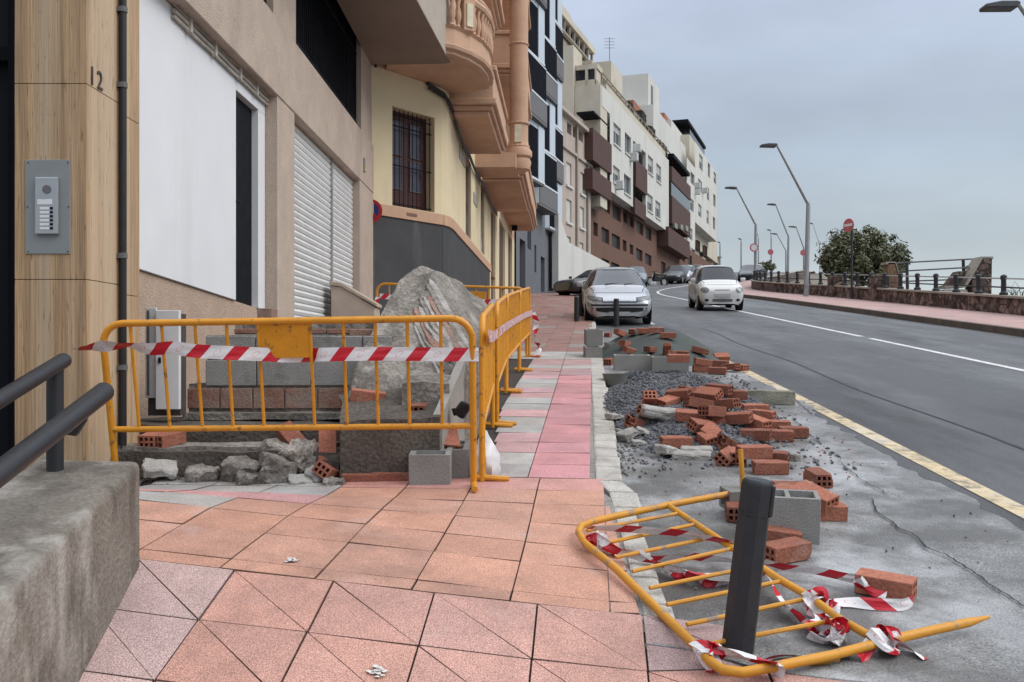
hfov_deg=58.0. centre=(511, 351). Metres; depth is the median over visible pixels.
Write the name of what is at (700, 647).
barrier tape
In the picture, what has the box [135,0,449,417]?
beige building
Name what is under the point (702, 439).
broken brick
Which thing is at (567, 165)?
window
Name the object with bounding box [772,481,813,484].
hollow brick
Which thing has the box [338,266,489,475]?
large boulder
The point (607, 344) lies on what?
cement block
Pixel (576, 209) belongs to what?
old beige building
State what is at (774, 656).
barrier tape
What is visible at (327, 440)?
hollow brick
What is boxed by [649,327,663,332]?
hollow brick
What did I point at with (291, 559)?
paper scrap
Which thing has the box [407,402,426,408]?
hollow brick
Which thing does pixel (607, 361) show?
hollow brick
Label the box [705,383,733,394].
hollow brick
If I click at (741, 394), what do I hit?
hollow brick
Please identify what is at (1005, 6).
street lamp
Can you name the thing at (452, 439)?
hollow brick
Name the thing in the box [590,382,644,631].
kerb mortar
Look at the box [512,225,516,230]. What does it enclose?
wall lantern
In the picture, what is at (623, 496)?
kerb
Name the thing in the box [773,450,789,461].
hollow brick
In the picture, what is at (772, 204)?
street lamp
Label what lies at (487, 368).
crowd barrier
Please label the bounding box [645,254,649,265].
window
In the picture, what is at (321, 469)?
hollow brick
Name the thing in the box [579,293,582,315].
bollard
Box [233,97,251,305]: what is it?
door
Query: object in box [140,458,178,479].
plaster lump
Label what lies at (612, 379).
concrete block
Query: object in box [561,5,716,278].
white brick building
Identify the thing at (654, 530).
barrier tape
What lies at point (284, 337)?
crowd barrier
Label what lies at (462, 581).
sidewalk
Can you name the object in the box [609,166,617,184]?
window
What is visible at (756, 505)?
bollard
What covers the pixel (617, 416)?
plaster lump
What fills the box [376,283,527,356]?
crowd barrier
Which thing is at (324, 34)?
window
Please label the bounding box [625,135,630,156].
window
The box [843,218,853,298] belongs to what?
road sign
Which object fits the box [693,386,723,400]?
hollow brick
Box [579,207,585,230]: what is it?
window
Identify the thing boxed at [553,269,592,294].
parked car
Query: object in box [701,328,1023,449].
asphalt seam
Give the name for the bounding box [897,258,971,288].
beach stair rail
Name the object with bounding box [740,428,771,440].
hollow brick
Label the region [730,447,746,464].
hollow brick
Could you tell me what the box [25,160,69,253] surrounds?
intercom panel
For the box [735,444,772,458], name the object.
hollow brick
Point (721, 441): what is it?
broken brick
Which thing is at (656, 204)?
window
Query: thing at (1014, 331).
kerb
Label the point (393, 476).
hollow brick
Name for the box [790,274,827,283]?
ground
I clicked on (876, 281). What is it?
stone pier
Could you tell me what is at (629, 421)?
broken brick
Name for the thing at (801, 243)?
street lamp
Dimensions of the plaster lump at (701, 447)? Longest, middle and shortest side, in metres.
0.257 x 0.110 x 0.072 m
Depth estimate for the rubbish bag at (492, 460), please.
5.92 m
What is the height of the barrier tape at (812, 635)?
0.090 m
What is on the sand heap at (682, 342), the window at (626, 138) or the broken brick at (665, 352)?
the broken brick at (665, 352)
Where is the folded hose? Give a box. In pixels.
[626,370,646,379]
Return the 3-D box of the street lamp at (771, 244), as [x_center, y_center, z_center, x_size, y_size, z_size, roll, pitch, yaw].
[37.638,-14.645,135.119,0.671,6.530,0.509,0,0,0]
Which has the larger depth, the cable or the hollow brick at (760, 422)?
the cable
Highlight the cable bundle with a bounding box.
[171,4,268,105]
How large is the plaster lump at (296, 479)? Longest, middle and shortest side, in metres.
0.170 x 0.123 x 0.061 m
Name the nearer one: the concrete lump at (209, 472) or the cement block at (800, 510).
the cement block at (800, 510)
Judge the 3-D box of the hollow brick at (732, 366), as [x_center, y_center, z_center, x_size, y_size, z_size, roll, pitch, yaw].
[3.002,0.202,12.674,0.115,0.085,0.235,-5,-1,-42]
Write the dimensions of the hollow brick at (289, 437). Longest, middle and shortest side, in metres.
0.235 x 0.115 x 0.085 m
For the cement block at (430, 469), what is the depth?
5.76 m
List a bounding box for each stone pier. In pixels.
[828,276,843,296]
[869,274,888,300]
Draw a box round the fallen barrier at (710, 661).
[575,449,989,677]
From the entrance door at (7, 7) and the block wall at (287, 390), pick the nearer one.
the entrance door at (7, 7)
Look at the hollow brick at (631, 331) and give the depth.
14.89 m
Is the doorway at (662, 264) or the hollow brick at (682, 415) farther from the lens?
the doorway at (662, 264)
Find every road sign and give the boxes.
[750,243,757,251]
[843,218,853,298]
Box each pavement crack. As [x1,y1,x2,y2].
[838,460,886,493]
[871,498,1023,605]
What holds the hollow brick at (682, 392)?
on the gravel heap at (623, 398)
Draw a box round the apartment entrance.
[0,0,138,476]
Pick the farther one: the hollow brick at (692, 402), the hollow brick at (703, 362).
the hollow brick at (703, 362)
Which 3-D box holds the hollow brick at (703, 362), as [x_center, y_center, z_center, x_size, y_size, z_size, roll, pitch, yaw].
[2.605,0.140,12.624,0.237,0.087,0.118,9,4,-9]
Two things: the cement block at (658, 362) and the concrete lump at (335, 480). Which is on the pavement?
the cement block at (658, 362)
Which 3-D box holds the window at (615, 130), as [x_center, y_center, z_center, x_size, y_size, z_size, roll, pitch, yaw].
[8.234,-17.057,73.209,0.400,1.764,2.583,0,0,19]
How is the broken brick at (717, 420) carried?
on the gravel heap at (623, 398)
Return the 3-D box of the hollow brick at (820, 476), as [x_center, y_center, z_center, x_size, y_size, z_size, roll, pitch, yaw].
[2.021,0.829,6.105,0.118,0.087,0.237,0,5,-2]
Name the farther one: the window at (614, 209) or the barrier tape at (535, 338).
the window at (614, 209)
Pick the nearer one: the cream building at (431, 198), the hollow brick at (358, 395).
the hollow brick at (358, 395)
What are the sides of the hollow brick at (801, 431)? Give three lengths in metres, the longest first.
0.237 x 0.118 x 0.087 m
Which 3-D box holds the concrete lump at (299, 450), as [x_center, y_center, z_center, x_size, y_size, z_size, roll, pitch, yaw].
[-1.385,0.674,6.048,0.207,0.189,0.236,4,27,40]
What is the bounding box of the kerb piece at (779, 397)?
[739,389,794,404]
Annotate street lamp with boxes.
[718,242,720,264]
[725,186,756,269]
[738,238,741,268]
[759,143,809,295]
[767,203,788,270]
[767,229,771,263]
[771,233,786,272]
[788,226,804,269]
[810,223,819,271]
[979,0,1023,15]
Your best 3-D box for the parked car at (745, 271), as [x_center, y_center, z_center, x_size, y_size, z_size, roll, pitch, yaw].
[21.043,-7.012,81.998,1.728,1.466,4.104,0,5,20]
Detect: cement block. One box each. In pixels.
[409,447,452,484]
[442,440,469,477]
[583,346,601,357]
[584,329,602,345]
[604,342,615,347]
[613,354,649,369]
[650,356,688,371]
[719,485,740,508]
[768,489,820,544]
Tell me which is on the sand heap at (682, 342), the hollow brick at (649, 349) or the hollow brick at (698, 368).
the hollow brick at (649, 349)
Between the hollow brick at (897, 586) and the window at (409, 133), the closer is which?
the hollow brick at (897, 586)
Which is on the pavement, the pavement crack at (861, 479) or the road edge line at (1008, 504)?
the pavement crack at (861, 479)
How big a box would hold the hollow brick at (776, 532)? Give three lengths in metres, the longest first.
0.237 x 0.118 x 0.087 m
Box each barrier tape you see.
[74,340,478,362]
[379,293,498,303]
[488,311,532,341]
[532,312,541,356]
[585,530,615,557]
[587,525,733,544]
[594,531,728,577]
[651,552,767,565]
[664,571,728,587]
[689,640,726,672]
[707,640,784,678]
[763,571,830,635]
[764,559,854,582]
[766,655,802,659]
[801,586,839,618]
[805,607,849,643]
[819,617,848,645]
[829,595,912,610]
[853,576,886,597]
[857,638,875,661]
[866,624,900,654]
[894,637,928,659]
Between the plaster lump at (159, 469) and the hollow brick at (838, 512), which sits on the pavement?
the hollow brick at (838, 512)
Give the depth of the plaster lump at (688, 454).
6.89 m
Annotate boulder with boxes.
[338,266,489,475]
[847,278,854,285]
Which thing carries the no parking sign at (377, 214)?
attached to the cream building at (431, 198)
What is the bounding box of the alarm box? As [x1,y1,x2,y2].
[363,158,365,171]
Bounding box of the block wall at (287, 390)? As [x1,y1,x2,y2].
[183,308,392,419]
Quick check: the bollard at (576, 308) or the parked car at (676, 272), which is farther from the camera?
the parked car at (676, 272)
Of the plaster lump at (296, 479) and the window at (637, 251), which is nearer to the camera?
the plaster lump at (296, 479)
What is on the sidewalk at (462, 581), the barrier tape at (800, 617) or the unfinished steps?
the unfinished steps
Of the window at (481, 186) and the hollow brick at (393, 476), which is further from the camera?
the window at (481, 186)
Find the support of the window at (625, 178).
in the white brick building at (650, 180)
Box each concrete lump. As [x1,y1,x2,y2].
[185,462,221,481]
[221,454,259,481]
[237,469,264,484]
[257,451,299,484]
[262,437,288,451]
[279,437,318,473]
[323,475,344,485]
[789,453,801,461]
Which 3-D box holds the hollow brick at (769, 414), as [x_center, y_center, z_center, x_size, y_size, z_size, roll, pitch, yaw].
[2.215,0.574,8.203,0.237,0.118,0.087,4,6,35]
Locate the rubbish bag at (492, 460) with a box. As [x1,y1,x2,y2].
[477,430,500,474]
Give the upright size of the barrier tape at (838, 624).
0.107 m
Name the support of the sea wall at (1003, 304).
on the ground
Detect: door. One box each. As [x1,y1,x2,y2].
[0,0,16,456]
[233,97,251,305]
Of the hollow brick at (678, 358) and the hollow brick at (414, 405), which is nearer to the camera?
the hollow brick at (414, 405)
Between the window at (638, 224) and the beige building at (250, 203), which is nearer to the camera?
the beige building at (250, 203)
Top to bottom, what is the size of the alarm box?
0.240 m
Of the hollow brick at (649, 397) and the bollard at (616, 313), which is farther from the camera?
the bollard at (616, 313)
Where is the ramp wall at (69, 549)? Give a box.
[0,460,139,681]
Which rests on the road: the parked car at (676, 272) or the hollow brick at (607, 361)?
the parked car at (676, 272)
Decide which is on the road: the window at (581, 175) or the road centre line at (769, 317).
the road centre line at (769, 317)
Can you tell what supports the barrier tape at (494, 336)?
attached to the crowd barrier at (501, 341)
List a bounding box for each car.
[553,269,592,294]
[577,267,655,323]
[628,266,646,286]
[661,265,688,283]
[670,265,694,282]
[688,265,744,309]
[738,264,759,280]
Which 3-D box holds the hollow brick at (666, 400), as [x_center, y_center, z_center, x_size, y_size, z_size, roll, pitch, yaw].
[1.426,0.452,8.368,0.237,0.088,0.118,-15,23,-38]
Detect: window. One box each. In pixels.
[296,0,356,122]
[392,108,430,211]
[466,159,468,236]
[481,186,482,252]
[566,162,573,189]
[566,199,573,225]
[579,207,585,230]
[580,172,585,197]
[602,228,606,242]
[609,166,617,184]
[612,204,617,219]
[612,235,617,248]
[613,124,621,150]
[624,176,631,197]
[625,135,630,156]
[636,249,639,260]
[637,222,640,233]
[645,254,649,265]
[646,228,649,239]
[647,194,653,214]
[648,157,653,177]
[651,85,652,103]
[655,201,660,220]
[656,164,661,184]
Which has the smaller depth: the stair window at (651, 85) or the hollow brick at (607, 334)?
the hollow brick at (607, 334)
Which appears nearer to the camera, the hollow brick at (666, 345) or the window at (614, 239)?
the hollow brick at (666, 345)
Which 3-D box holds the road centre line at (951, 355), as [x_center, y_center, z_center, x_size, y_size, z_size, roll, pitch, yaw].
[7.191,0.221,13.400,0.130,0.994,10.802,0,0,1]
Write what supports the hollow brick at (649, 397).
on the gravel heap at (623, 398)
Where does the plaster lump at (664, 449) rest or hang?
on the gravel heap at (623, 398)
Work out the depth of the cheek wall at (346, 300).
13.60 m
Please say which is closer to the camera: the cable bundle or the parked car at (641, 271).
the cable bundle
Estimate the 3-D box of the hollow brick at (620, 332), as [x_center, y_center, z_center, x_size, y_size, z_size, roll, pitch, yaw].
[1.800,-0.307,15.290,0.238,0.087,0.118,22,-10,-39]
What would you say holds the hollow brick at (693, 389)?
on the gravel heap at (623, 398)
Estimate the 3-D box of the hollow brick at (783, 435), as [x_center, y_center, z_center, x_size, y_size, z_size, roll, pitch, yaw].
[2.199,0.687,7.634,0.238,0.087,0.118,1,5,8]
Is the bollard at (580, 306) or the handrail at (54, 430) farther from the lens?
the bollard at (580, 306)
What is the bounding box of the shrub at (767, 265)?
[758,260,776,271]
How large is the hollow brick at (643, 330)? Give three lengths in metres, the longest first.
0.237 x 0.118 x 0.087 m
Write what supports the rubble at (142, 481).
on the pavement
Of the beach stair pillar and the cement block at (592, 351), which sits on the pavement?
the cement block at (592, 351)
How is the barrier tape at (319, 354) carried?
attached to the crowd barrier at (284, 337)
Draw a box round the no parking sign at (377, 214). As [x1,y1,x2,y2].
[373,199,381,222]
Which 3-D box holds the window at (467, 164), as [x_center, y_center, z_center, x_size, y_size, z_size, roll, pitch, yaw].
[-1.181,-3.832,23.029,0.110,1.935,1.335,0,0,3]
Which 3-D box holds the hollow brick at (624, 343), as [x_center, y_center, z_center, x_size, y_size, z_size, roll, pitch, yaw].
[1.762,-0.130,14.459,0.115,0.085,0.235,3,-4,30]
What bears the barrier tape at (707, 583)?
on the pavement
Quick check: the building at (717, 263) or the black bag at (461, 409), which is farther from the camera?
the building at (717, 263)
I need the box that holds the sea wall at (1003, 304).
[751,270,1023,315]
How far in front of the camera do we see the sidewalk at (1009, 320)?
29.02 m
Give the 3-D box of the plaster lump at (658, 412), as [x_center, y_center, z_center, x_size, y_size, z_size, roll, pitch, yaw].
[1.281,0.522,7.852,0.401,0.112,0.171,7,4,-13]
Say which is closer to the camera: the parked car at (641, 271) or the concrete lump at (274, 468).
the concrete lump at (274, 468)
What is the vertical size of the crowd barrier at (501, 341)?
1.243 m
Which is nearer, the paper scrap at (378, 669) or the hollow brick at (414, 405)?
the paper scrap at (378, 669)
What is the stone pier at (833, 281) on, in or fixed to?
attached to the sea wall at (1003, 304)
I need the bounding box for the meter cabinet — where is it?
[145,308,185,415]
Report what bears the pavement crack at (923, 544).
on the pavement
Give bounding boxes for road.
[540,272,1023,530]
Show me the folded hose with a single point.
(635, 373)
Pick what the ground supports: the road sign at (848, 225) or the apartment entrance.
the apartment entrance
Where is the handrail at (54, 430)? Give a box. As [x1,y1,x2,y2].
[0,353,113,487]
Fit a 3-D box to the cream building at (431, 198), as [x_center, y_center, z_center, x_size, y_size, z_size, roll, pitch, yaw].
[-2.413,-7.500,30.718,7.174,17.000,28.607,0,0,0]
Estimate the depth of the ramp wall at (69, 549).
3.15 m
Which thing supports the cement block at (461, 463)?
on the sidewalk at (462, 581)
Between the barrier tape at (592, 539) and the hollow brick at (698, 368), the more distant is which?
the hollow brick at (698, 368)
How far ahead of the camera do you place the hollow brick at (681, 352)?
13.61 m
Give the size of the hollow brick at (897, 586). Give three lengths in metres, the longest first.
0.235 x 0.115 x 0.085 m
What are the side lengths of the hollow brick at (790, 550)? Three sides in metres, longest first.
0.237 x 0.118 x 0.088 m
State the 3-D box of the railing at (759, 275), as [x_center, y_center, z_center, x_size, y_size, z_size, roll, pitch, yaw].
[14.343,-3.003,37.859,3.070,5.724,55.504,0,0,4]
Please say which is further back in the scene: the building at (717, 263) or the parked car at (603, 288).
the building at (717, 263)
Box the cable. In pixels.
[426,82,497,215]
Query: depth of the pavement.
4.59 m
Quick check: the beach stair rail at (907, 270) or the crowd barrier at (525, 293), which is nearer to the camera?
the crowd barrier at (525, 293)
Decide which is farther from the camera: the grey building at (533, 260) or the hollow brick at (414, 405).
the grey building at (533, 260)
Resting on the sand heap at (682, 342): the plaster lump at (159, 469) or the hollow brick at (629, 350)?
the hollow brick at (629, 350)
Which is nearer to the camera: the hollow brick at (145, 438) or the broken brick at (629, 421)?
the hollow brick at (145, 438)
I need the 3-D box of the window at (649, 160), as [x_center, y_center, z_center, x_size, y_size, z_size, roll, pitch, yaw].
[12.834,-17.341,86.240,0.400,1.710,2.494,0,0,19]
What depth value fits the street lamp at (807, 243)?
40.93 m
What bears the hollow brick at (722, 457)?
on the pavement
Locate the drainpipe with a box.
[116,0,127,446]
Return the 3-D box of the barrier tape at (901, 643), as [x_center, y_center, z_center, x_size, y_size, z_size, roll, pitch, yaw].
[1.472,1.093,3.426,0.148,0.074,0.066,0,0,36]
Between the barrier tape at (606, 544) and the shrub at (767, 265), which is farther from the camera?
the shrub at (767, 265)
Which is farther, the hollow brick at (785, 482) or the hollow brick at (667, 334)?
the hollow brick at (667, 334)
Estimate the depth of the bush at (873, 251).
45.33 m
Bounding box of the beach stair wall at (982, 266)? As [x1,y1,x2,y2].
[938,257,992,293]
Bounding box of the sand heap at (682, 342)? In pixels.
[602,327,731,365]
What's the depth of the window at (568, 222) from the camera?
61.96 m
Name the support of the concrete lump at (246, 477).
on the sidewalk at (462, 581)
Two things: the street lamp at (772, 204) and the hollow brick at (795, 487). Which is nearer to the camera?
the hollow brick at (795, 487)
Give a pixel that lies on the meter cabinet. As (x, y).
(155, 395)
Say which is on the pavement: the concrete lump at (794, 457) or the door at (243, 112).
the concrete lump at (794, 457)
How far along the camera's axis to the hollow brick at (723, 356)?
14.13 m
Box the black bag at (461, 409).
[451,399,469,417]
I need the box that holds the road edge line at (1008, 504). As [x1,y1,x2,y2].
[729,361,1023,517]
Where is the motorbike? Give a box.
[647,271,667,284]
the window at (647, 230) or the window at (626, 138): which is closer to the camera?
the window at (626, 138)
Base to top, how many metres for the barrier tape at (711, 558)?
0.053 m
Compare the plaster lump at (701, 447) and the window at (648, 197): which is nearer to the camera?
the plaster lump at (701, 447)
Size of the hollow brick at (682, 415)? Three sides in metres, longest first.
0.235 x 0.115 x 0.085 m
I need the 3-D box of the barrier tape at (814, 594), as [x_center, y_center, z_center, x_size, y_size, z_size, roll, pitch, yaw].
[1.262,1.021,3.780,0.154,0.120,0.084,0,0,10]
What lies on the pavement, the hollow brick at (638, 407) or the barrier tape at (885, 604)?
the barrier tape at (885, 604)
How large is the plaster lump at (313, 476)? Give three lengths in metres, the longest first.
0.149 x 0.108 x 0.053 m
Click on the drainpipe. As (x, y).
(122, 86)
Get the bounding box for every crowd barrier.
[100,315,477,491]
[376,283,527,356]
[477,303,512,481]
[495,295,521,425]
[501,290,531,389]
[515,287,540,370]
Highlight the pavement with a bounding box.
[601,332,1023,681]
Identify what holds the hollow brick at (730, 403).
on the gravel heap at (623, 398)
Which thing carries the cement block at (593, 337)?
on the cement block at (592, 351)
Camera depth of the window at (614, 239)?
77.12 m
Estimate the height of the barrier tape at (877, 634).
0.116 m
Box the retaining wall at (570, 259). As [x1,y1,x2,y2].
[552,213,609,287]
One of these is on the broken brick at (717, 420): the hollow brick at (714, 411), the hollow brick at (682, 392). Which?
the hollow brick at (714, 411)
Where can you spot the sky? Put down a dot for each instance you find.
(903, 118)
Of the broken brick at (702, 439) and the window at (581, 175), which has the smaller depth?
the broken brick at (702, 439)
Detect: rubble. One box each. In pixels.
[140,366,1008,601]
[611,346,883,534]
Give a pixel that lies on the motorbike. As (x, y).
(655, 276)
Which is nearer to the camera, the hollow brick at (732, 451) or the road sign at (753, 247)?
the hollow brick at (732, 451)
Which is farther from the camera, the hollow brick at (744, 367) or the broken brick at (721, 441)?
the hollow brick at (744, 367)
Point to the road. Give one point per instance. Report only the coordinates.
(985, 398)
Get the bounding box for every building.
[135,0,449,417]
[372,0,536,315]
[514,0,563,292]
[514,105,592,289]
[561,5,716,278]
[712,256,721,264]
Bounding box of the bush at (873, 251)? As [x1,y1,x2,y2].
[813,224,912,286]
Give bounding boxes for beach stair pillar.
[881,262,898,287]
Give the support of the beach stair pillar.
attached to the beach stair rail at (907, 270)
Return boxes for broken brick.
[621,414,646,427]
[663,349,675,355]
[693,433,716,445]
[698,421,721,434]
[705,416,725,425]
[713,433,739,448]
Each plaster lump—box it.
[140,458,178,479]
[287,474,313,484]
[301,466,322,482]
[605,412,623,420]
[617,426,641,439]
[631,439,645,445]
[634,426,649,435]
[638,406,675,419]
[654,444,681,454]
[670,449,710,459]
[679,445,712,451]
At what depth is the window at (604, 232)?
73.83 m
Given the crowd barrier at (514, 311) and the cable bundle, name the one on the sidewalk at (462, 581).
the crowd barrier at (514, 311)
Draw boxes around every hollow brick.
[137,432,161,444]
[151,432,185,444]
[275,421,304,443]
[311,460,341,478]
[319,430,336,460]
[342,473,378,482]
[350,388,385,402]
[372,472,408,480]
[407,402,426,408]
[444,429,460,448]
[603,358,612,364]
[604,332,611,336]
[613,329,627,336]
[618,340,630,346]
[621,346,636,353]
[628,328,635,334]
[635,404,649,415]
[638,328,648,333]
[641,390,656,405]
[643,346,656,351]
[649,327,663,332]
[656,395,682,405]
[659,435,692,447]
[660,332,675,337]
[663,342,670,351]
[664,388,692,399]
[667,354,689,362]
[673,350,688,353]
[675,408,704,421]
[678,385,696,396]
[682,396,713,409]
[686,417,717,432]
[691,346,708,355]
[692,364,707,371]
[693,357,712,366]
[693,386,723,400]
[698,405,726,416]
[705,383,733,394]
[708,367,726,373]
[712,360,728,366]
[712,446,734,466]
[713,353,729,360]
[714,398,741,408]
[721,363,740,369]
[724,498,738,522]
[726,390,747,399]
[726,411,753,424]
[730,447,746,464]
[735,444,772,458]
[736,364,748,370]
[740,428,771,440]
[741,403,769,409]
[744,414,772,427]
[747,409,775,419]
[751,459,788,474]
[764,536,811,563]
[767,525,802,540]
[771,420,790,428]
[772,429,793,441]
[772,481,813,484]
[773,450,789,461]
[773,484,807,489]
[777,426,808,437]
[794,479,839,513]
[803,467,832,487]
[820,502,847,520]
[854,567,917,600]
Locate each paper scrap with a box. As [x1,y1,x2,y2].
[285,557,296,561]
[366,665,387,676]
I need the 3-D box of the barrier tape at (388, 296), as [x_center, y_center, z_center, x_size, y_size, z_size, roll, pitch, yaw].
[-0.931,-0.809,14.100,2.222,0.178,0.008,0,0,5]
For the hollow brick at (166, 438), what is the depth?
6.21 m
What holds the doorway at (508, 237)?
in the cream building at (431, 198)
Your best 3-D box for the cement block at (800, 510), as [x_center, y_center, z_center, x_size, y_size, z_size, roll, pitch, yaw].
[1.456,0.869,4.900,0.320,0.240,0.200,1,5,12]
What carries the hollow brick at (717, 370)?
on the pavement
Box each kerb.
[589,318,674,618]
[742,280,1023,336]
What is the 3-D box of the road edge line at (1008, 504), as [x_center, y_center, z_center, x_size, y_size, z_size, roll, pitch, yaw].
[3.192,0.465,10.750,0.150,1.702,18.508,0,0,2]
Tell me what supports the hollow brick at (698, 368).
on the pavement
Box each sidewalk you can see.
[80,291,846,681]
[739,271,1023,328]
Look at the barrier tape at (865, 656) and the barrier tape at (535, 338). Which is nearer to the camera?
the barrier tape at (865, 656)
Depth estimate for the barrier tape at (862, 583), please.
3.99 m
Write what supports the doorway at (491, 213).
in the cream building at (431, 198)
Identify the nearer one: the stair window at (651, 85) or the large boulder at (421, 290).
the large boulder at (421, 290)
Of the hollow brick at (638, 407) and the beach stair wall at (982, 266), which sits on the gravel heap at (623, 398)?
the hollow brick at (638, 407)
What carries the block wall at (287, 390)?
on the unfinished steps
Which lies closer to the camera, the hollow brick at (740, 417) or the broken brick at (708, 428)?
the broken brick at (708, 428)
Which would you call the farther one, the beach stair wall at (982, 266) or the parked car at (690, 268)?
the parked car at (690, 268)
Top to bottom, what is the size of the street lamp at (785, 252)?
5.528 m
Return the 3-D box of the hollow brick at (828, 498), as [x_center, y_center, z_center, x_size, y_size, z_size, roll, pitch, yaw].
[1.743,0.831,5.309,0.115,0.085,0.235,-15,24,-31]
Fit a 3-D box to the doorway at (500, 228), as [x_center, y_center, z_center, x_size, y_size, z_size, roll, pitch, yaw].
[-0.526,-2.691,35.990,0.110,4.583,3.446,0,0,3]
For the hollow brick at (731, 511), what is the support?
on the pavement
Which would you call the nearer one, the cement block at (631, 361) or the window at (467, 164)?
the cement block at (631, 361)
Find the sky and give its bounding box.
[562,0,1023,295]
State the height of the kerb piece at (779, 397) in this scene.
0.171 m
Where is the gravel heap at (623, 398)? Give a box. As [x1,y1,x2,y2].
[602,369,856,469]
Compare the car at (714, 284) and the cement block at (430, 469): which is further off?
the car at (714, 284)
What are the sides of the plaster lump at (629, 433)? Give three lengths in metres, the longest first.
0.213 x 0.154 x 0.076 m
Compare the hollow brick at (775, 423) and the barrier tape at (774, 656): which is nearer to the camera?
the barrier tape at (774, 656)
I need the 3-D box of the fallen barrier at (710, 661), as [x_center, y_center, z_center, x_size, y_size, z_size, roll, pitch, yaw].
[1.042,0.852,4.297,1.259,0.566,1.998,0,0,-17]
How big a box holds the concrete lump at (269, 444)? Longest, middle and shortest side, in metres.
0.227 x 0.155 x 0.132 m
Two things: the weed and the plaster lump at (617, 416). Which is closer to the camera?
the plaster lump at (617, 416)
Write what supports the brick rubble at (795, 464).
on the pavement
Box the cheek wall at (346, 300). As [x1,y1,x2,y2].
[329,281,381,316]
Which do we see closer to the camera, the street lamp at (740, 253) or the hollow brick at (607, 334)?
the hollow brick at (607, 334)
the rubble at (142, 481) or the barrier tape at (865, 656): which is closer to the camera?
the barrier tape at (865, 656)
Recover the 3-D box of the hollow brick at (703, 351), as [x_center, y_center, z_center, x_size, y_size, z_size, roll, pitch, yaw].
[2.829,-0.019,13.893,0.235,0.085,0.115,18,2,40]
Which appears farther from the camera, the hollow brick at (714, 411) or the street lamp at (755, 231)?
the street lamp at (755, 231)
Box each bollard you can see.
[574,296,578,320]
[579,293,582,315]
[613,299,618,326]
[721,477,775,654]
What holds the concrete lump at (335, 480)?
on the sidewalk at (462, 581)
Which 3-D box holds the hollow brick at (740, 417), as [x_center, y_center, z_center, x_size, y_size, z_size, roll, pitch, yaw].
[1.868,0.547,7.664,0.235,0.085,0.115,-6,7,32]
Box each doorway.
[491,213,492,298]
[499,223,502,298]
[508,237,509,292]
[661,262,663,273]
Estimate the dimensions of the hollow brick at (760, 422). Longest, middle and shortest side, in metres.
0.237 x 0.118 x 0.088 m
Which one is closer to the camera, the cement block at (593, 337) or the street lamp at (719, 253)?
the cement block at (593, 337)
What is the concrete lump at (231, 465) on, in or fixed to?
on the sidewalk at (462, 581)
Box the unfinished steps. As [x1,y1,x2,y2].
[117,415,341,481]
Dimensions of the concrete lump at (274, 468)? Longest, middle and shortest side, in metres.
0.263 x 0.230 x 0.210 m
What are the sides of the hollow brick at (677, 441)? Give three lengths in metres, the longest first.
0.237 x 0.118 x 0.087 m
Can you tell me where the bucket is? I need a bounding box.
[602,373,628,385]
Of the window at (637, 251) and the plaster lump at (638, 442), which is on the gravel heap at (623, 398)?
the plaster lump at (638, 442)
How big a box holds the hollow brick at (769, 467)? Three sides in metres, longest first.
0.237 x 0.118 x 0.087 m
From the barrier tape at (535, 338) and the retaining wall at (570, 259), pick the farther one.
the retaining wall at (570, 259)
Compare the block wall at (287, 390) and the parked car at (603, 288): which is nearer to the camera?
the block wall at (287, 390)
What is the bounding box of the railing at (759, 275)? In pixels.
[752,269,1023,294]
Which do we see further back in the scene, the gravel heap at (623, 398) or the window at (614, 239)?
the window at (614, 239)
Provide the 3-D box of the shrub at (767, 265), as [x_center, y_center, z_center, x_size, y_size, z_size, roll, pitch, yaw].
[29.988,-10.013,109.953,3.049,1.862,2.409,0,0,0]
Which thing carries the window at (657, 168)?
in the white brick building at (650, 180)
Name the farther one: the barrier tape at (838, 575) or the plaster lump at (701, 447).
the plaster lump at (701, 447)
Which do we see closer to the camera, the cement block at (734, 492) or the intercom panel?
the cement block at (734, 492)
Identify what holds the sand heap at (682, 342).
on the pavement
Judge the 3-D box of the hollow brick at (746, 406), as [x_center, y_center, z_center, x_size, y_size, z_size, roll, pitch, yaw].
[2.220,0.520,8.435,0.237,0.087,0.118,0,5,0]
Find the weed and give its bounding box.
[1006,282,1023,295]
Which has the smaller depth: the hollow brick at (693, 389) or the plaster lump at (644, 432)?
the plaster lump at (644, 432)
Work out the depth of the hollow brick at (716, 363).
13.26 m
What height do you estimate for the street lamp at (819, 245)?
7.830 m
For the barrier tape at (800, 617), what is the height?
0.135 m
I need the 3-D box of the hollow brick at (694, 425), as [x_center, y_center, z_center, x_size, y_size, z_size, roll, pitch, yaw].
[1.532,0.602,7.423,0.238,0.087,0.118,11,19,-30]
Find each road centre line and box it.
[657,285,859,335]
[868,338,1023,370]
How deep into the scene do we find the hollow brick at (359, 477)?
5.87 m
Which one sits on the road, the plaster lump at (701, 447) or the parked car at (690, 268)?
the parked car at (690, 268)
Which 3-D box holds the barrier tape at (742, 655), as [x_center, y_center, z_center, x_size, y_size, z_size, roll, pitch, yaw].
[0.836,1.087,3.288,0.275,0.096,0.087,0,0,33]

